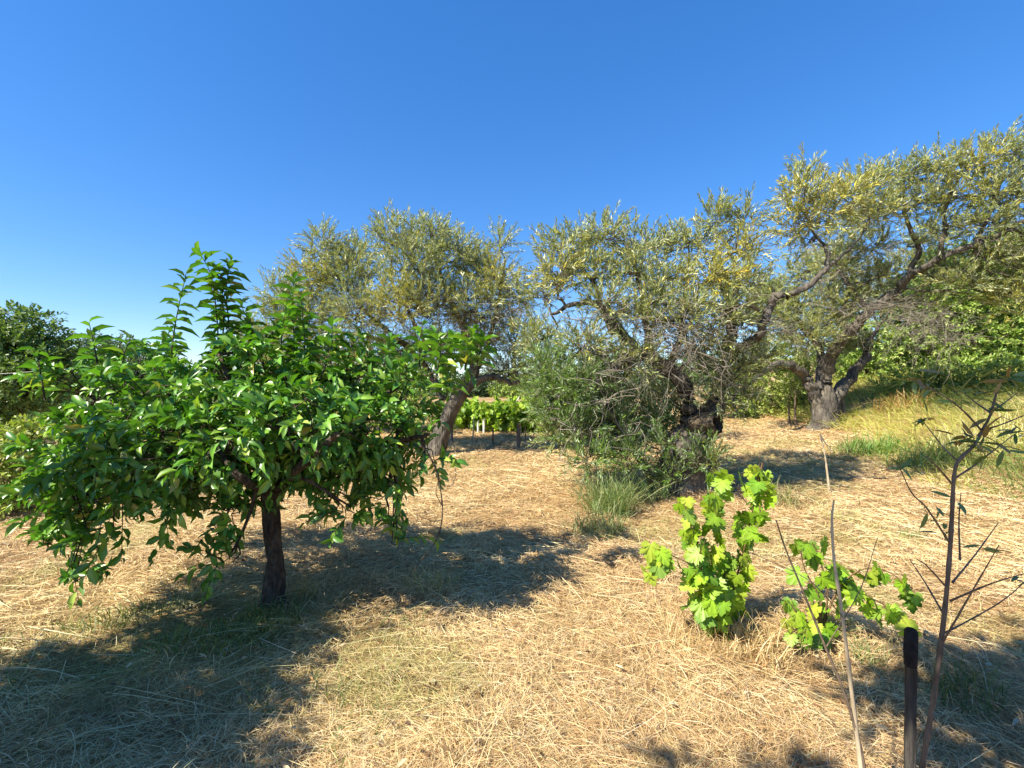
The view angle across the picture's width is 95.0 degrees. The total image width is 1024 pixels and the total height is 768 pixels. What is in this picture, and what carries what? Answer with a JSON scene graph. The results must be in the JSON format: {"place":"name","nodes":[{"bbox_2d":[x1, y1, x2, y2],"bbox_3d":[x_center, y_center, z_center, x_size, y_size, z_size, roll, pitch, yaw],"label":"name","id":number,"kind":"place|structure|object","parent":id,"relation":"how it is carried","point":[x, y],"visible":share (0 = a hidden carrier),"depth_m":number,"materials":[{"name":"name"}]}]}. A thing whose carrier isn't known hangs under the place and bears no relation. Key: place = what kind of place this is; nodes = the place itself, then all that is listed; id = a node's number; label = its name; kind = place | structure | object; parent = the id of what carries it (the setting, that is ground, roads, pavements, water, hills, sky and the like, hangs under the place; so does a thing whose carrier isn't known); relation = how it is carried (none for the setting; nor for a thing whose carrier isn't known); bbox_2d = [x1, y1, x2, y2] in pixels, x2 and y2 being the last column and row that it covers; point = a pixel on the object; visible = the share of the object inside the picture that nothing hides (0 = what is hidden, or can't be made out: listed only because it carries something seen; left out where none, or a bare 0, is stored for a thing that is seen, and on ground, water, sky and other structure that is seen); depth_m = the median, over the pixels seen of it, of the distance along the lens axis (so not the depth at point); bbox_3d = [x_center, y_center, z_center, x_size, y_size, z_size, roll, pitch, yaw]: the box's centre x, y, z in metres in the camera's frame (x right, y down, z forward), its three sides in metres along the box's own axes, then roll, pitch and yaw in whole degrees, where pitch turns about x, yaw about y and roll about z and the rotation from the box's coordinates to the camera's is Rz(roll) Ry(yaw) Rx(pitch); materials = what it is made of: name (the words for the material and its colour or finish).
{"place":"outdoors","nodes":[
{"label":"outdoors","id":0,"kind":"place"},
{"bbox_2d":[0,354,1023,767],"bbox_3d":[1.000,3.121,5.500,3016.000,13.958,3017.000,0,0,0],"label":"ground","id":1,"kind":"structure","parent":0,"point":[468,476],"depth_m":3.10,"materials":[{"name":"beige plant"}]},
{"bbox_2d":[0,408,75,519],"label":"shrub","id":2,"kind":"object","parent":1,"relation":"on","point":[32,426],"visible":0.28,"depth_m":6.01,"materials":[{"name":"green plant"}]},
{"bbox_2d":[0,299,89,429],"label":"leafy tree","id":3,"kind":"object","parent":1,"relation":"on","point":[15,336],"visible":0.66,"depth_m":10.09,"materials":[{"name":"green plant"}]},
{"bbox_2d":[41,330,191,420],"bbox_3d":[-12.590,0.086,14.992,4.177,3.715,2.512,0,0,0],"label":"leafy tree","id":4,"kind":"object","parent":1,"relation":"on","point":[121,347],"visible":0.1,"depth_m":14.68,"materials":[{"name":"green plant"}]},
{"bbox_2d":[0,547,466,767],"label":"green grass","id":5,"kind":"structure","parent":1,"relation":"on","point":[211,631],"depth_m":2.89,"materials":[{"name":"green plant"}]},
{"bbox_2d":[201,325,286,402],"bbox_3d":[-7.160,-0.074,12.986,2.901,3.298,2.310,0,0,0],"label":"leafy tree","id":6,"kind":"object","parent":1,"relation":"on","point":[231,354],"depth_m":12.71,"materials":[{"name":"green plant"}]},
{"bbox_2d":[0,240,499,609],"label":"fruit tree","id":7,"kind":"object","parent":1,"relation":"on","point":[190,449],"visible":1,"depth_m":3.12,"materials":[{"name":"green plant"}]},
{"bbox_2d":[286,578,318,601],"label":"grass tuft","id":8,"kind":"object","parent":1,"relation":"on","point":[306,588],"visible":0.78,"depth_m":3.48,"materials":[{"name":"plant"}]},
{"bbox_2d":[260,360,441,429],"bbox_3d":[-4.349,0.183,12.303,5.180,2.562,2.390,0,0,0],"label":"shrub","id":9,"kind":"object","parent":1,"relation":"on","point":[413,399],"visible":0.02,"depth_m":11.89,"materials":[{"name":"green plant"}]},
{"bbox_2d":[215,198,555,456],"bbox_3d":[-2.446,-0.908,9.239,6.760,5.236,3.331,0,0,0],"label":"olive tree","id":10,"kind":"object","parent":1,"relation":"on","point":[330,275],"visible":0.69,"depth_m":8.95,"materials":[{"name":"green plant"}]},
{"bbox_2d":[388,370,438,397],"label":"leafy tree","id":11,"kind":"object","parent":1,"relation":"on","point":[428,390],"visible":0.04,"depth_m":26.75,"materials":[{"name":"green plant"}]},
{"bbox_2d":[394,564,463,596],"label":"grass tuft","id":12,"kind":"object","parent":1,"relation":"on","point":[425,575],"visible":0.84,"depth_m":3.68,"materials":[{"name":"beige plant"}]},
{"bbox_2d":[433,402,456,429],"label":"grape vine","id":13,"kind":"object","parent":1,"relation":"on","point":[439,412],"visible":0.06,"depth_m":12.91,"materials":[{"name":"green plant"}]},
{"bbox_2d":[455,401,474,428],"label":"grape vine","id":14,"kind":"object","parent":1,"relation":"on","point":[461,421],"visible":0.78,"depth_m":12.55,"materials":[{"name":"green plant"}]},
{"bbox_2d":[427,367,505,397],"bbox_3d":[-2.119,0.415,25.696,5.251,3.113,3.822,0,0,-31],"label":"leafy tree","id":15,"kind":"object","parent":1,"relation":"on","point":[478,390],"visible":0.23,"depth_m":25.17,"materials":[{"name":"green plant"}]},
{"bbox_2d":[467,396,478,409],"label":"grape vine","id":16,"kind":"object","parent":1,"relation":"on","point":[475,399],"visible":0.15,"depth_m":14.29,"materials":[{"name":"green plant"}]},
{"bbox_2d":[472,416,474,440],"bbox_3d":[-0.921,1.080,11.119,0.067,0.645,0.038,0,0,0],"label":"stake","id":17,"kind":"object","parent":1,"relation":"on","point":[473,429],"visible":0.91,"depth_m":11.11,"materials":[{"name":"grey wood"}]},
{"bbox_2d":[466,400,486,430],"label":"grape vine","id":18,"kind":"object","parent":1,"relation":"on","point":[477,411],"visible":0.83,"depth_m":12.45,"materials":[{"name":"green plant"}]},
{"bbox_2d":[479,403,494,430],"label":"grape vine","id":19,"kind":"object","parent":1,"relation":"on","point":[489,423],"visible":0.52,"depth_m":12.30,"materials":[{"name":"green plant"}]},
{"bbox_2d":[475,400,505,406],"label":"grape vine","id":20,"kind":"object","parent":1,"relation":"on","point":[502,403],"visible":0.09,"depth_m":14.15,"materials":[{"name":"green plant"}]},
{"bbox_2d":[492,428,493,443],"bbox_3d":[-0.424,1.196,10.460,0.046,0.431,0.042,0,0,16],"label":"stake","id":21,"kind":"object","parent":1,"relation":"on","point":[492,435],"visible":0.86,"depth_m":10.45,"materials":[{"name":"green wood"}]},
{"bbox_2d":[491,402,506,431],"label":"grape vine","id":22,"kind":"object","parent":1,"relation":"on","point":[497,408],"visible":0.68,"depth_m":12.21,"materials":[{"name":"green plant"}]},
{"bbox_2d":[486,401,512,431],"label":"grape vine","id":23,"kind":"object","parent":1,"relation":"on","point":[506,427],"visible":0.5,"depth_m":12.26,"materials":[{"name":"green plant"}]},
{"bbox_2d":[495,395,517,402],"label":"grape vine","id":24,"kind":"object","parent":1,"relation":"on","point":[513,399],"visible":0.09,"depth_m":14.25,"materials":[{"name":"green plant"}]},
{"bbox_2d":[0,406,1023,767],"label":"straw","id":25,"kind":"object","parent":1,"relation":"on","point":[382,760],"visible":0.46,"depth_m":2.87,"materials":[{"name":"beige plant"}]},
{"bbox_2d":[0,454,1023,767],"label":"fallen leaves","id":26,"kind":"object","parent":1,"relation":"on","point":[380,744],"visible":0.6,"depth_m":2.52,"materials":[{"name":"plant"}]},
{"bbox_2d":[503,400,531,432],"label":"grape vine","id":27,"kind":"object","parent":1,"relation":"on","point":[514,407],"visible":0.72,"depth_m":11.96,"materials":[{"name":"green plant"}]},
{"bbox_2d":[502,402,533,432],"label":"grape vine","id":28,"kind":"object","parent":1,"relation":"on","point":[508,416],"visible":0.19,"depth_m":12.13,"materials":[{"name":"green plant"}]},
{"bbox_2d":[516,423,520,448],"bbox_3d":[0.141,1.136,10.020,0.093,0.609,0.088,0,0,18],"label":"wooden post","id":29,"kind":"object","parent":1,"relation":"on","point":[518,436],"visible":0.84,"depth_m":9.98,"materials":[{"name":"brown wood"}]},
{"bbox_2d":[485,368,555,398],"bbox_3d":[0.721,0.489,24.620,4.587,3.075,3.697,0,0,0],"label":"leafy tree","id":30,"kind":"object","parent":1,"relation":"on","point":[506,387],"visible":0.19,"depth_m":24.17,"materials":[{"name":"green plant"}]},
{"bbox_2d":[515,408,543,433],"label":"grape vine","id":31,"kind":"object","parent":1,"relation":"on","point":[527,424],"visible":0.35,"depth_m":11.92,"materials":[{"name":"green plant"}]},
{"bbox_2d":[514,342,578,430],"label":"shrub","id":32,"kind":"object","parent":1,"relation":"on","point":[535,386],"visible":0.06,"depth_m":12.50,"materials":[{"name":"green plant"}]},
{"bbox_2d":[554,494,634,541],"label":"grass tuft","id":33,"kind":"object","parent":1,"relation":"on","point":[610,520],"visible":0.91,"depth_m":4.96,"materials":[{"name":"plant"}]},
{"bbox_2d":[546,455,676,518],"bbox_3d":[1.175,1.196,5.547,1.527,0.766,1.290,0,0,0],"label":"grass tuft","id":34,"kind":"object","parent":1,"relation":"on","point":[623,507],"visible":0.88,"depth_m":5.56,"materials":[{"name":"green plant"}]},
{"bbox_2d":[562,334,725,438],"bbox_3d":[3.049,0.313,11.041,3.892,3.038,2.111,0,0,0],"label":"shrub","id":35,"kind":"object","parent":1,"relation":"on","point":[672,428],"visible":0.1,"depth_m":10.79,"materials":[{"name":"green plant"}]},
{"bbox_2d":[612,473,685,503],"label":"grass tuft","id":36,"kind":"object","parent":1,"relation":"on","point":[656,495],"visible":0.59,"depth_m":6.10,"materials":[{"name":"green plant"}]},
{"bbox_2d":[633,341,740,389],"bbox_3d":[9.852,-0.092,26.034,6.472,4.598,3.566,0,0,20],"label":"leafy tree","id":37,"kind":"object","parent":1,"relation":"on","point":[688,374],"visible":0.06,"depth_m":25.47,"materials":[{"name":"green plant"}]},
{"bbox_2d":[639,461,776,642],"bbox_3d":[1.269,1.053,2.878,0.974,1.114,0.402,0,0,-24],"label":"grape vine","id":38,"kind":"object","parent":1,"relation":"on","point":[717,600],"visible":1,"depth_m":2.91,"materials":[{"name":"green plant"}]},
{"bbox_2d":[640,601,777,662],"bbox_3d":[1.177,1.465,2.882,0.806,0.293,0.600,0,0,0],"label":"grass tuft","id":39,"kind":"object","parent":1,"relation":"on","point":[692,640],"visible":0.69,"depth_m":2.83,"materials":[{"name":"beige plant"}]},
{"bbox_2d":[501,140,930,502],"bbox_3d":[2.461,-0.666,6.353,5.276,4.847,2.983,0,0,0],"label":"olive tree","id":40,"kind":"object","parent":1,"relation":"on","point":[687,453],"visible":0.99,"depth_m":6.25,"materials":[{"name":"green plant"}]},
{"bbox_2d":[702,365,779,418],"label":"shrub","id":41,"kind":"object","parent":1,"relation":"on","point":[749,410],"visible":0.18,"depth_m":14.67,"materials":[{"name":"green plant"}]},
{"bbox_2d":[728,609,813,678],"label":"grass tuft","id":42,"kind":"object","parent":1,"relation":"on","point":[770,643],"visible":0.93,"depth_m":2.73,"materials":[{"name":"beige plant"}]},
{"bbox_2d":[744,479,805,508],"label":"grass tuft","id":43,"kind":"object","parent":1,"relation":"on","point":[785,497],"visible":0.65,"depth_m":6.01,"materials":[{"name":"beige plant"}]},
{"bbox_2d":[776,374,803,424],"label":"sapling","id":44,"kind":"object","parent":1,"relation":"on","point":[786,404],"visible":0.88,"depth_m":12.83,"materials":[{"name":"green plant"}]},
{"bbox_2d":[742,331,852,415],"bbox_3d":[8.615,-0.262,14.584,3.002,3.023,2.375,0,0,0],"label":"shrub","id":45,"kind":"object","parent":1,"relation":"on","point":[775,389],"visible":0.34,"depth_m":14.27,"materials":[{"name":"green plant"}]},
{"bbox_2d":[782,372,813,425],"bbox_3d":[7.722,0.291,12.666,0.778,1.782,0.758,0,0,28],"label":"sapling","id":46,"kind":"object","parent":1,"relation":"on","point":[794,398],"visible":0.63,"depth_m":12.62,"materials":[{"name":"green plant"}]},
{"bbox_2d":[750,520,877,767],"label":"cane","id":47,"kind":"object","parent":1,"relation":"on","point":[834,668],"visible":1,"depth_m":1.75,"materials":[{"name":"brown plant"}]},
{"bbox_2d":[819,434,831,491],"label":"dry reed","id":48,"kind":"object","parent":1,"relation":"on","point":[827,474],"visible":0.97,"depth_m":6.65,"materials":[{"name":"beige plant"}]},
{"bbox_2d":[841,400,847,420],"bbox_3d":[8.589,0.520,12.178,0.269,1.002,0.102,0,0,0],"label":"prop pole","id":49,"kind":"object","parent":1,"relation":"on","point":[843,408],"visible":0.53,"depth_m":12.14,"materials":[{"name":"brown wood"}]},
{"bbox_2d":[831,500,862,767],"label":"dry reed","id":50,"kind":"object","parent":1,"relation":"on","point":[854,712],"visible":1,"depth_m":1.75,"materials":[{"name":"beige plant"}]},
{"bbox_2d":[831,613,863,638],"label":"grass tuft","id":51,"kind":"object","parent":1,"relation":"on","point":[847,626],"visible":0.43,"depth_m":2.91,"materials":[{"name":"beige plant"}]},
{"bbox_2d":[826,437,873,454],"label":"grass tuft","id":52,"kind":"object","parent":1,"relation":"on","point":[847,450],"visible":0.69,"depth_m":9.32,"materials":[{"name":"plant"}]},
{"bbox_2d":[780,535,924,650],"bbox_3d":[1.966,1.263,2.819,0.772,0.745,0.347,0,0,0],"label":"grape vine","id":53,"kind":"object","parent":1,"relation":"on","point":[896,617],"visible":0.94,"depth_m":2.78,"materials":[{"name":"green plant"}]},
{"bbox_2d":[840,633,892,668],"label":"grass tuft","id":54,"kind":"object","parent":1,"relation":"on","point":[869,652],"visible":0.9,"depth_m":2.71,"materials":[{"name":"beige plant"}]},
{"bbox_2d":[815,304,920,381],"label":"shrub","id":55,"kind":"object","parent":1,"relation":"on","point":[853,357],"visible":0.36,"depth_m":16.40,"materials":[{"name":"green plant"}]},
{"bbox_2d":[832,428,910,457],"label":"grass tuft","id":56,"kind":"object","parent":1,"relation":"on","point":[869,444],"visible":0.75,"depth_m":9.21,"materials":[{"name":"green plant"}]},
{"bbox_2d":[736,113,1023,431],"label":"olive tree","id":57,"kind":"object","parent":1,"relation":"on","point":[825,398],"visible":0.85,"depth_m":10.00,"materials":[{"name":"green plant"}]},
{"bbox_2d":[741,358,1023,503],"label":"meadow grass","id":58,"kind":"structure","parent":1,"relation":"on","point":[878,416],"depth_m":9.93,"materials":[{"name":"yellow plant"}]},
{"bbox_2d":[865,385,941,415],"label":"grass tuft","id":59,"kind":"object","parent":1,"relation":"on","point":[901,398],"visible":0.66,"depth_m":11.69,"materials":[{"name":"green plant"}]},
{"bbox_2d":[903,627,918,767],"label":"wooden post","id":60,"kind":"object","parent":1,"relation":"on","point":[910,648],"visible":1,"depth_m":1.71,"materials":[{"name":"brown wood"}]},
{"bbox_2d":[897,525,929,538],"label":"grass tuft","id":61,"kind":"object","parent":1,"relation":"on","point":[917,534],"visible":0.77,"depth_m":4.95,"materials":[{"name":"beige plant"}]},
{"bbox_2d":[874,239,972,373],"bbox_3d":[14.968,-2.117,16.915,4.826,6.304,2.547,0,0,0],"label":"shrub","id":62,"kind":"object","parent":1,"relation":"on","point":[923,354],"visible":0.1,"depth_m":16.41,"materials":[{"name":"green plant"}]},
{"bbox_2d":[871,434,977,469],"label":"grass tuft","id":63,"kind":"object","parent":1,"relation":"on","point":[922,457],"visible":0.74,"depth_m":8.26,"materials":[{"name":"green plant"}]},
{"bbox_2d":[863,356,993,399],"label":"shrub","id":64,"kind":"object","parent":1,"relation":"on","point":[944,374],"visible":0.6,"depth_m":12.29,"materials":[{"name":"green plant"}]},
{"bbox_2d":[890,366,1023,767],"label":"sapling","id":65,"kind":"object","parent":1,"relation":"on","point":[985,429],"visible":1,"depth_m":1.80,"materials":[{"name":"brown plant"}]},
{"bbox_2d":[905,401,1023,461],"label":"grass tuft","id":66,"kind":"object","parent":1,"relation":"on","point":[978,430],"visible":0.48,"depth_m":8.38,"materials":[{"name":"plant"}]},
{"bbox_2d":[911,226,1023,374],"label":"shrub","id":67,"kind":"object","parent":1,"relation":"on","point":[972,355],"visible":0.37,"depth_m":15.04,"materials":[{"name":"green plant"}]},
{"bbox_2d":[918,650,1022,719],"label":"grass tuft","id":68,"kind":"object","parent":1,"relation":"on","point":[966,687],"visible":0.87,"depth_m":2.37,"materials":[{"name":"plant"}]},
{"bbox_2d":[947,349,1023,392],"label":"shrub","id":69,"kind":"object","parent":1,"relation":"on","point":[1016,364],"visible":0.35,"depth_m":11.44,"materials":[{"name":"green plant"}]},
{"bbox_2d":[0,0,1023,385],"label":"sky","id":70,"kind":"structure","parent":0,"point":[134,133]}
]}

